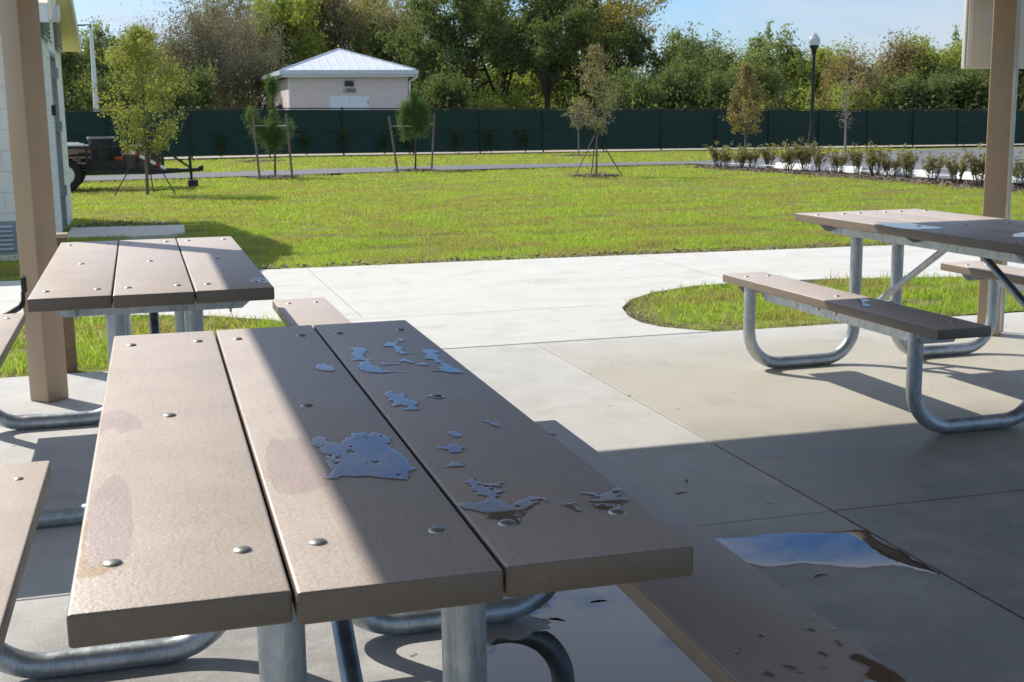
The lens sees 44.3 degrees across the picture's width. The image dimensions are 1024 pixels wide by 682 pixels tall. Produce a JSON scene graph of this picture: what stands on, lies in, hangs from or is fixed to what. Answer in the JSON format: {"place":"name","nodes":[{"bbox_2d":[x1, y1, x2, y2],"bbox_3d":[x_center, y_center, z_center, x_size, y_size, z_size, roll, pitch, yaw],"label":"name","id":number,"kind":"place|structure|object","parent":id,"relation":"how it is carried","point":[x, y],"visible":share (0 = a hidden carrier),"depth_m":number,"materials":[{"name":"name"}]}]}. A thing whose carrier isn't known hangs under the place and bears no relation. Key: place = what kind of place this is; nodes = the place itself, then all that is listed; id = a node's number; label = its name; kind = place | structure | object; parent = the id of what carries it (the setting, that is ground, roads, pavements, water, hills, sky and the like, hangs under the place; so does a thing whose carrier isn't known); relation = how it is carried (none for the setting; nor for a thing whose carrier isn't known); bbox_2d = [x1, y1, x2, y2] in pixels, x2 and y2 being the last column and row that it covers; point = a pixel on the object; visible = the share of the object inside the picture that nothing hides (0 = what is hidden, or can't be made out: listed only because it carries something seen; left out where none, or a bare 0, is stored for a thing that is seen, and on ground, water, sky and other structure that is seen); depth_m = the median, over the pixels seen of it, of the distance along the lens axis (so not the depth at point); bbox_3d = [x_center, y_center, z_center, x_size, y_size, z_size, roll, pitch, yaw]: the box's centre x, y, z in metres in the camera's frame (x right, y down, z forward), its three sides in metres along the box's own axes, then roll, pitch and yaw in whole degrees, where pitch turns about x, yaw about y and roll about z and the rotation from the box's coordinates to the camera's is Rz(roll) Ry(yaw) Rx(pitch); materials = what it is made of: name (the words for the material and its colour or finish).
{"place":"outdoors","nodes":[
{"label":"outdoors","id":0,"kind":"place"},
{"bbox_2d":[68,225,184,241],"bbox_3d":[-4.615,-1.289,15.117,1.350,0.072,1.600,-4,11,-16],"label":"building pad","id":1,"kind":"object","parent":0,"point":[161,231],"visible":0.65,"depth_m":14.96,"materials":[{"name":"concrete"}]},
{"bbox_2d":[0,310,285,377],"bbox_3d":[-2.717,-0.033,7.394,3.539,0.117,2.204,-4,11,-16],"label":"grass","id":2,"kind":"structure","parent":0,"point":[98,334],"depth_m":7.67,"materials":[{"name":"green plant"}]},
{"bbox_2d":[56,232,77,373],"bbox_3d":[-2.327,-0.187,6.512,0.106,0.740,0.106,-4,11,-16],"label":"bollard","id":3,"kind":"object","parent":2,"relation":"on","point":[70,342],"visible":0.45,"depth_m":6.50,"materials":[{"name":"beige wood"}]},
{"bbox_2d":[252,48,418,109],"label":"pump building","id":4,"kind":"structure","parent":0,"point":[338,78],"depth_m":57.53,"materials":[{"name":"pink paint"}]},
{"bbox_2d":[330,96,349,109],"bbox_3d":[-7.857,-9.940,57.655,0.886,2.540,0.040,-4,11,-16],"label":"door","id":5,"kind":"structure","parent":4,"relation":"in","point":[335,101],"depth_m":57.47,"materials":[{"name":"metal"}]},
{"bbox_2d":[349,95,368,109],"bbox_3d":[-6.995,-9.993,57.890,0.886,2.540,0.060,-4,11,-16],"label":"door","id":6,"kind":"structure","parent":4,"relation":"in","point":[354,101],"depth_m":57.71,"materials":[{"name":"white metal"}]},
{"bbox_2d":[0,255,729,348],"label":"walk","id":7,"kind":"structure","parent":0,"point":[446,291],"depth_m":9.13,"materials":[{"name":"concrete"}]},
{"bbox_2d":[84,156,775,180],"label":"road","id":8,"kind":"structure","parent":0,"point":[263,173],"depth_m":33.56,"materials":[{"name":"grey asphalt"}]},
{"bbox_2d":[0,312,1023,681],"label":"patio","id":9,"kind":"structure","parent":0,"point":[734,434],"depth_m":4.55,"materials":[{"name":"concrete"}]},
{"bbox_2d":[0,236,350,527],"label":"picnic table","id":10,"kind":"object","parent":9,"relation":"on","point":[187,281],"visible":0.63,"depth_m":4.30,"materials":[{"name":"metal"}]},
{"bbox_2d":[0,320,907,681],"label":"picnic table","id":11,"kind":"object","parent":9,"relation":"on","point":[218,502],"visible":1,"depth_m":1.86,"materials":[{"name":"brown plastic"}]},
{"bbox_2d":[0,0,1019,402],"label":"picnic shelter","id":12,"kind":"object","parent":9,"relation":"on","point":[22,54],"visible":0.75,"depth_m":5.72,"materials":[{"name":"beige paint"}]},
{"bbox_2d":[3,277,26,313],"bbox_3d":[-2.424,-0.011,5.746,0.431,0.553,0.051,-3,10,-12],"label":"conduit","id":13,"kind":"object","parent":12,"relation":"attached to","point":[18,307],"visible":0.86,"depth_m":5.75,"materials":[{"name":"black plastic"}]},
{"bbox_2d":[961,0,1023,68],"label":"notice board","id":14,"kind":"object","parent":12,"relation":"attached to","point":[977,33],"visible":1,"depth_m":7.14,"materials":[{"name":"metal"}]},
{"bbox_2d":[1002,0,1021,331],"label":"downpipe","id":15,"kind":"object","parent":12,"relation":"attached to","point":[1013,158],"visible":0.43,"depth_m":7.12,"materials":[{"name":"metal"}]},
{"bbox_2d":[487,585,712,681],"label":"pool","id":16,"kind":"structure","parent":9,"relation":"on","point":[619,635],"depth_m":3.05,"materials":[{"name":"liquid"}]},
{"bbox_2d":[715,529,939,574],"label":"pool","id":17,"kind":"structure","parent":9,"relation":"on","point":[856,548],"depth_m":3.71,"materials":[{"name":"liquid"}]},
{"bbox_2d":[723,209,1023,432],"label":"picnic table","id":18,"kind":"object","parent":9,"relation":"on","point":[911,331],"visible":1,"depth_m":5.75,"materials":[{"name":"metal"}]},
{"bbox_2d":[877,222,942,229],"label":"puddle","id":19,"kind":"object","parent":18,"relation":"on","point":[914,226],"visible":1,"depth_m":5.65,"materials":[{"name":"liquid"}]},
{"bbox_2d":[0,143,1023,316],"bbox_3d":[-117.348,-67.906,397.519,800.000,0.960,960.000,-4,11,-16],"label":"lawn ground","id":20,"kind":"structure","parent":0,"point":[391,247],"depth_m":18.98,"materials":[{"name":"plant"}]},
{"bbox_2d":[0,0,80,260],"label":"restroom building","id":21,"kind":"structure","parent":20,"relation":"on","point":[59,27],"depth_m":14.45,"materials":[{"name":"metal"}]},
{"bbox_2d":[51,68,66,206],"bbox_3d":[-5.551,-2.437,15.358,0.164,2.010,0.960,-4,11,-16],"label":"door","id":22,"kind":"structure","parent":21,"relation":"in","point":[54,71],"depth_m":15.70,"materials":[{"name":"metal"}]},
{"bbox_2d":[60,38,108,111],"bbox_3d":[-21.849,-12.031,58.547,5.815,6.944,5.820,-2,10,-9],"label":"evergreen oak","id":23,"kind":"object","parent":20,"relation":"on","point":[67,83],"visible":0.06,"depth_m":59.03,"materials":[{"name":"green plant"}]},
{"bbox_2d":[78,24,98,108],"bbox_3d":[-18.003,-10.645,53.613,0.780,5.547,0.300,-4,11,-16],"label":"lamp pole","id":24,"kind":"object","parent":20,"relation":"on","point":[94,74],"visible":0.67,"depth_m":53.43,"materials":[{"name":"grey metal"}]},
{"bbox_2d":[60,15,128,109],"bbox_3d":[-20.824,-12.390,61.354,4.805,6.700,4.257,-9,13,-40],"label":"green tree","id":25,"kind":"object","parent":20,"relation":"on","point":[98,35],"visible":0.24,"depth_m":60.53,"materials":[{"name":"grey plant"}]},
{"bbox_2d":[64,63,173,111],"bbox_3d":[-18.365,-10.280,56.090,6.511,4.326,6.997,5,12,29],"label":"dark thicket","id":26,"kind":"object","parent":20,"relation":"on","point":[86,100],"visible":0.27,"depth_m":55.27,"materials":[{"name":"green plant"}]},
{"bbox_2d":[67,218,178,228],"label":"leaf litter","id":27,"kind":"object","parent":20,"relation":"on","point":[116,223],"visible":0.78,"depth_m":16.01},
{"bbox_2d":[81,22,189,194],"bbox_3d":[-6.763,-4.208,22.913,1.787,3.099,1.893,-8,13,-36],"label":"oak sapling","id":28,"kind":"object","parent":20,"relation":"on","point":[140,37],"visible":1,"depth_m":22.70,"materials":[{"name":"green plant"}]},
{"bbox_2d":[67,144,203,190],"bbox_3d":[-8.504,-3.481,25.331,4.475,0.882,1.740,-4,11,-16],"label":"utility trailer","id":29,"kind":"object","parent":20,"relation":"on","point":[78,173],"visible":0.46,"depth_m":24.96,"materials":[{"name":"black paint"}]},
{"bbox_2d":[86,136,113,160],"bbox_3d":[-8.202,-3.748,25.151,0.536,0.660,0.536,-4,11,-16],"label":"rubbish bin","id":30,"kind":"object","parent":29,"relation":"in","point":[103,154],"visible":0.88,"depth_m":24.96,"materials":[{"name":"black plastic"}]},
{"bbox_2d":[106,3,181,97],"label":"bare grey tree","id":31,"kind":"object","parent":20,"relation":"on","point":[151,28],"visible":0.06,"depth_m":66.79,"materials":[{"name":"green plant"}]},
{"bbox_2d":[113,56,253,110],"bbox_3d":[-14.977,-10.899,58.236,8.528,4.738,7.936,-7,12,-30],"label":"dark thicket","id":32,"kind":"object","parent":20,"relation":"on","point":[199,94],"visible":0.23,"depth_m":57.77,"materials":[{"name":"green plant"}]},
{"bbox_2d":[132,0,262,109],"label":"bare grey tree","id":33,"kind":"object","parent":20,"relation":"on","point":[185,54],"visible":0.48,"depth_m":61.70,"materials":[{"name":"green plant"}]},
{"bbox_2d":[173,0,275,102],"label":"thin leafed tree","id":34,"kind":"object","parent":20,"relation":"on","point":[215,2],"visible":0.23,"depth_m":71.78,"materials":[{"name":"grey plant"}]},
{"bbox_2d":[197,0,298,109],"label":"bare grey tree","id":35,"kind":"object","parent":20,"relation":"on","point":[261,64],"visible":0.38,"depth_m":65.64,"materials":[{"name":"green plant"}]},
{"bbox_2d":[240,70,297,174],"bbox_3d":[-5.685,-5.102,29.488,1.440,2.578,0.804,-4,11,-16],"label":"pine sapling","id":36,"kind":"object","parent":20,"relation":"on","point":[275,133],"visible":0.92,"depth_m":29.39,"materials":[{"name":"green plant"}]},
{"bbox_2d":[246,18,306,96],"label":"evergreen oak","id":37,"kind":"object","parent":20,"relation":"on","point":[293,50],"visible":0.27,"depth_m":76.19,"materials":[{"name":"green plant"}]},
{"bbox_2d":[244,0,338,96],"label":"yellow green tree","id":38,"kind":"object","parent":20,"relation":"on","point":[298,17],"visible":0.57,"depth_m":76.62,"materials":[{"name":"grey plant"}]},
{"bbox_2d":[271,0,359,60],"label":"spring oak","id":39,"kind":"object","parent":20,"relation":"on","point":[329,44],"visible":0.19,"depth_m":79.90,"materials":[{"name":"green plant"}]},
{"bbox_2d":[307,0,387,57],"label":"thin leafed tree","id":40,"kind":"object","parent":20,"relation":"on","point":[336,16],"visible":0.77,"depth_m":79.75,"materials":[{"name":"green plant"}]},
{"bbox_2d":[331,0,409,61],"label":"spring oak","id":41,"kind":"object","parent":20,"relation":"on","point":[365,9],"visible":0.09,"depth_m":83.27,"materials":[{"name":"green plant"}]},
{"bbox_2d":[346,10,422,90],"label":"evergreen oak","id":42,"kind":"object","parent":20,"relation":"on","point":[374,44],"visible":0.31,"depth_m":77.95,"materials":[{"name":"green plant"}]},
{"bbox_2d":[361,0,453,92],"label":"thin leafed tree","id":43,"kind":"object","parent":20,"relation":"on","point":[385,16],"visible":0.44,"depth_m":76.38,"materials":[{"name":"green plant"}]},
{"bbox_2d":[394,168,435,170],"bbox_3d":[-2.514,-4.479,32.887,1.235,0.121,1.156,-4,11,-16],"label":"mulch ring","id":44,"kind":"object","parent":20,"relation":"on","point":[417,169],"visible":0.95,"depth_m":32.71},
{"bbox_2d":[395,87,432,171],"bbox_3d":[-2.529,-5.515,32.751,1.204,2.196,0.891,-4,11,-16],"label":"pine sapling","id":45,"kind":"object","parent":44,"relation":"on","point":[414,109],"visible":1,"depth_m":32.66,"materials":[{"name":"green plant"}]},
{"bbox_2d":[368,0,530,96],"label":"evergreen oak","id":46,"kind":"object","parent":20,"relation":"on","point":[439,29],"visible":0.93,"depth_m":71.97,"materials":[{"name":"green plant"}]},
{"bbox_2d":[408,63,514,151],"bbox_3d":[-3.468,-11.338,61.294,8.067,4.372,8.669,-1,10,-2],"label":"dark thicket","id":47,"kind":"object","parent":20,"relation":"on","point":[441,93],"visible":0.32,"depth_m":60.25,"materials":[{"name":"green plant"}]},
{"bbox_2d":[413,32,509,99],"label":"green tree","id":48,"kind":"object","parent":20,"relation":"on","point":[481,73],"visible":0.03,"depth_m":90.23,"materials":[{"name":"green plant"}]},
{"bbox_2d":[444,0,559,109],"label":"evergreen oak","id":49,"kind":"object","parent":20,"relation":"on","point":[473,52],"visible":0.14,"depth_m":76.50,"materials":[{"name":"green plant"}]},
{"bbox_2d":[473,84,538,109],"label":"bright thicket","id":50,"kind":"object","parent":20,"relation":"on","point":[494,101],"visible":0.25,"depth_m":72.75,"materials":[{"name":"green plant"}]},
{"bbox_2d":[471,65,577,109],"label":"yellow green tree","id":51,"kind":"object","parent":20,"relation":"on","point":[526,83],"visible":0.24,"depth_m":91.56,"materials":[{"name":"green plant"}]},
{"bbox_2d":[501,0,608,109],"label":"evergreen oak","id":52,"kind":"object","parent":20,"relation":"on","point":[544,22],"visible":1,"depth_m":70.74,"materials":[{"name":"green plant"}]},
{"bbox_2d":[255,241,891,269],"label":"leaf litter","id":53,"kind":"object","parent":20,"relation":"on","point":[510,258],"visible":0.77,"depth_m":11.48,"materials":[{"name":"plant"}]},
{"bbox_2d":[514,50,635,109],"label":"green tree","id":54,"kind":"object","parent":20,"relation":"on","point":[565,94],"visible":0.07,"depth_m":95.11,"materials":[{"name":"green plant"}]},
{"bbox_2d":[565,102,590,153],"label":"oak sapling","id":55,"kind":"object","parent":20,"relation":"on","point":[580,108],"visible":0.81,"depth_m":47.74,"materials":[{"name":"green plant"}]},
{"bbox_2d":[561,42,626,176],"bbox_3d":[1.807,-5.169,28.096,1.544,2.998,1.350,4,11,26],"label":"oak sapling","id":56,"kind":"object","parent":20,"relation":"on","point":[595,50],"visible":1,"depth_m":27.85,"materials":[{"name":"green plant"}]},
{"bbox_2d":[552,0,672,107],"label":"spring oak","id":57,"kind":"object","parent":20,"relation":"on","point":[613,9],"visible":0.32,"depth_m":74.48,"materials":[{"name":"green plant"}]},
{"bbox_2d":[560,16,672,106],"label":"evergreen oak","id":58,"kind":"object","parent":20,"relation":"on","point":[635,52],"visible":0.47,"depth_m":72.97,"materials":[{"name":"green plant"}]},
{"bbox_2d":[583,54,717,148],"bbox_3d":[7.540,-12.393,65.582,9.716,4.932,9.042,-1,10,0],"label":"dark thicket","id":59,"kind":"object","parent":20,"relation":"on","point":[645,97],"visible":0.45,"depth_m":64.93,"materials":[{"name":"green plant"}]},
{"bbox_2d":[645,54,718,99],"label":"evergreen oak","id":60,"kind":"object","parent":20,"relation":"on","point":[694,65],"visible":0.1,"depth_m":67.41,"materials":[{"name":"green plant"}]},
{"bbox_2d":[651,21,733,108],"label":"green tree","id":61,"kind":"object","parent":20,"relation":"on","point":[686,48],"visible":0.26,"depth_m":71.35,"materials":[{"name":"green plant"}]},
{"bbox_2d":[665,61,778,148],"bbox_3d":[10.492,-12.202,65.289,7.325,4.613,7.871,0,10,5],"label":"dark thicket","id":62,"kind":"object","parent":20,"relation":"on","point":[717,90],"visible":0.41,"depth_m":64.49,"materials":[{"name":"green plant"}]},
{"bbox_2d":[721,62,769,148],"bbox_3d":[9.183,-9.195,49.708,1.920,3.598,1.847,2,10,14],"label":"sapling","id":63,"kind":"object","parent":20,"relation":"on","point":[746,70],"visible":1,"depth_m":49.62,"materials":[{"name":"green plant"}]},
{"bbox_2d":[703,37,793,108],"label":"green tree","id":64,"kind":"object","parent":20,"relation":"on","point":[763,67],"visible":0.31,"depth_m":76.94,"materials":[{"name":"green plant"}]},
{"bbox_2d":[738,20,819,108],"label":"open green tree","id":65,"kind":"object","parent":20,"relation":"on","point":[795,52],"visible":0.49,"depth_m":79.31,"materials":[{"name":"green plant"}]},
{"bbox_2d":[807,31,819,148],"bbox_3d":[12.842,-10.639,53.741,0.510,5.014,0.510,-4,11,-16],"label":"street lamp","id":66,"kind":"object","parent":20,"relation":"on","point":[814,40],"visible":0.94,"depth_m":53.63,"materials":[{"name":"black metal"}]},
{"bbox_2d":[762,49,867,108],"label":"green tree","id":67,"kind":"object","parent":20,"relation":"on","point":[792,95],"visible":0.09,"depth_m":95.67,"materials":[{"name":"green plant"}]},
{"bbox_2d":[781,33,861,107],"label":"yellow green tree","id":68,"kind":"object","parent":20,"relation":"on","point":[820,55],"visible":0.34,"depth_m":78.62,"materials":[{"name":"green plant"}]},
{"bbox_2d":[789,70,888,110],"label":"bright thicket","id":69,"kind":"object","parent":20,"relation":"on","point":[837,106],"visible":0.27,"depth_m":72.41,"materials":[{"name":"green plant"}]},
{"bbox_2d":[802,41,897,110],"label":"rusty tree","id":70,"kind":"object","parent":20,"relation":"on","point":[862,74],"visible":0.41,"depth_m":73.64,"materials":[{"name":"green plant"}]},
{"bbox_2d":[679,165,1023,192],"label":"mulch bed","id":71,"kind":"object","parent":20,"relation":"on","point":[896,179],"visible":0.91,"depth_m":25.98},
{"bbox_2d":[704,141,732,166],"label":"hedge shrub","id":72,"kind":"object","parent":71,"relation":"on","point":[714,154],"visible":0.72,"depth_m":32.82,"materials":[{"name":"green plant"}]},
{"bbox_2d":[728,144,749,169],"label":"hedge shrub","id":73,"kind":"object","parent":71,"relation":"on","point":[741,158],"visible":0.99,"depth_m":31.58,"materials":[{"name":"green plant"}]},
{"bbox_2d":[757,143,778,168],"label":"hedge shrub","id":74,"kind":"object","parent":71,"relation":"on","point":[767,154],"visible":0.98,"depth_m":31.76,"materials":[{"name":"green plant"}]},
{"bbox_2d":[771,140,802,172],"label":"hedge shrub","id":75,"kind":"object","parent":71,"relation":"on","point":[788,156],"visible":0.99,"depth_m":29.28,"materials":[{"name":"green plant"}]},
{"bbox_2d":[792,137,815,172],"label":"hedge shrub","id":76,"kind":"object","parent":71,"relation":"on","point":[804,157],"visible":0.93,"depth_m":29.22,"materials":[{"name":"green plant"}]},
{"bbox_2d":[808,142,831,171],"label":"hedge shrub","id":77,"kind":"object","parent":71,"relation":"on","point":[817,156],"visible":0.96,"depth_m":28.63,"materials":[{"name":"green plant"}]},
{"bbox_2d":[824,146,853,172],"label":"hedge shrub","id":78,"kind":"object","parent":71,"relation":"on","point":[837,161],"visible":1,"depth_m":27.48,"materials":[{"name":"green plant"}]},
{"bbox_2d":[848,142,864,173],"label":"hedge shrub","id":79,"kind":"object","parent":71,"relation":"on","point":[857,157],"visible":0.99,"depth_m":27.36,"materials":[{"name":"green plant"}]},
{"bbox_2d":[862,139,892,175],"bbox_3d":[7.579,-3.815,26.307,0.603,0.792,0.576,-2,10,-8],"label":"hedge shrub","id":80,"kind":"object","parent":71,"relation":"on","point":[871,160],"visible":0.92,"depth_m":26.24,"materials":[{"name":"green plant"}]},
{"bbox_2d":[871,151,903,175],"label":"hedge shrub","id":81,"kind":"object","parent":71,"relation":"on","point":[886,164],"visible":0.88,"depth_m":25.91,"materials":[{"name":"green plant"}]},
{"bbox_2d":[896,143,923,178],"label":"hedge shrub","id":82,"kind":"object","parent":71,"relation":"on","point":[908,159],"visible":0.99,"depth_m":24.63,"materials":[{"name":"green plant"}]},
{"bbox_2d":[921,151,944,182],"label":"hedge shrub","id":83,"kind":"object","parent":71,"relation":"on","point":[932,167],"visible":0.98,"depth_m":23.51,"materials":[{"name":"green plant"}]},
{"bbox_2d":[941,149,970,185],"bbox_3d":[7.920,-3.087,22.417,0.424,0.653,0.602,-5,11,-23],"label":"hedge shrub","id":84,"kind":"object","parent":71,"relation":"on","point":[954,168],"visible":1,"depth_m":22.41,"materials":[{"name":"green plant"}]},
{"bbox_2d":[962,142,985,188],"bbox_3d":[7.977,-2.997,21.502,0.611,0.787,0.447,2,11,16],"label":"hedge shrub","id":85,"kind":"object","parent":71,"relation":"on","point":[977,167],"visible":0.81,"depth_m":21.43,"materials":[{"name":"green plant"}]},
{"bbox_2d":[1012,149,1023,189],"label":"hedge shrub","id":86,"kind":"object","parent":71,"relation":"on","point":[1016,173],"visible":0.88,"depth_m":20.83,"materials":[{"name":"green plant"}]},
{"bbox_2d":[863,29,942,110],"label":"rusty tree","id":87,"kind":"object","parent":20,"relation":"on","point":[898,52],"visible":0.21,"depth_m":77.54,"materials":[{"name":"green plant"}]},
{"bbox_2d":[823,65,984,144],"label":"dark thicket","id":88,"kind":"object","parent":20,"relation":"on","point":[913,95],"visible":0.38,"depth_m":72.35,"materials":[{"name":"green plant"}]},
{"bbox_2d":[878,26,961,81],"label":"yellow green tree","id":89,"kind":"object","parent":20,"relation":"on","point":[951,53],"visible":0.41,"depth_m":77.01,"materials":[{"name":"green plant"}]},
{"bbox_2d":[881,57,987,110],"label":"evergreen oak","id":90,"kind":"object","parent":20,"relation":"on","point":[955,74],"visible":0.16,"depth_m":75.40,"materials":[{"name":"green plant"}]},
{"bbox_2d":[919,60,1023,143],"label":"dark thicket","id":91,"kind":"object","parent":20,"relation":"on","point":[975,91],"visible":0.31,"depth_m":73.78,"materials":[{"name":"green plant"}]},
{"bbox_2d":[69,0,963,97],"label":"sky","id":92,"kind":"structure","parent":0,"point":[865,20],"materials":[{"name":"blue"}]},
{"bbox_2d":[160,144,1023,158],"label":"gravel strip","id":93,"kind":"object","parent":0,"point":[537,151],"visible":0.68,"depth_m":55.58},
{"bbox_2d":[65,107,1023,157],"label":"screened fence","id":94,"kind":"object","parent":93,"relation":"on","point":[629,128],"visible":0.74,"depth_m":54.96,"materials":[{"name":"green fabric"}]},
{"bbox_2d":[622,269,1023,331],"bbox_3d":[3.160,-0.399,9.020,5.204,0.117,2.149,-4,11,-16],"label":"island grass","id":95,"kind":"structure","parent":0,"point":[920,292],"depth_m":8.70,"materials":[{"name":"green plant"}]},
{"bbox_2d":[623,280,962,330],"bbox_3d":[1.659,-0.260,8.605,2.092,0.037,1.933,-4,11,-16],"label":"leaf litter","id":96,"kind":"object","parent":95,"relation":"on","point":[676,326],"visible":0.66,"depth_m":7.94,"materials":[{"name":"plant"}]},
{"bbox_2d":[639,245,1023,281],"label":"walk","id":97,"kind":"structure","parent":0,"point":[808,264],"depth_m":10.88,"materials":[{"name":"concrete"}]},
{"bbox_2d":[688,148,1023,180],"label":"car park","id":98,"kind":"structure","parent":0,"point":[760,163],"depth_m":38.00,"materials":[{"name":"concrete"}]},
{"bbox_2d":[827,67,866,152],"bbox_3d":[12.881,-8.953,48.796,1.494,3.363,1.187,6,12,33],"label":"sapling","id":99,"kind":"object","parent":98,"relation":"on","point":[846,127],"visible":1,"depth_m":48.77,"materials":[{"name":"green plant"}]},
{"bbox_2d":[884,168,941,177],"bbox_3d":[8.208,-3.453,25.823,0.175,0.150,1.792,-4,11,-16],"label":"wheel stop","id":100,"kind":"object","parent":98,"relation":"on","point":[923,173],"visible":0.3,"depth_m":25.61,"materials":[{"name":"paint"}]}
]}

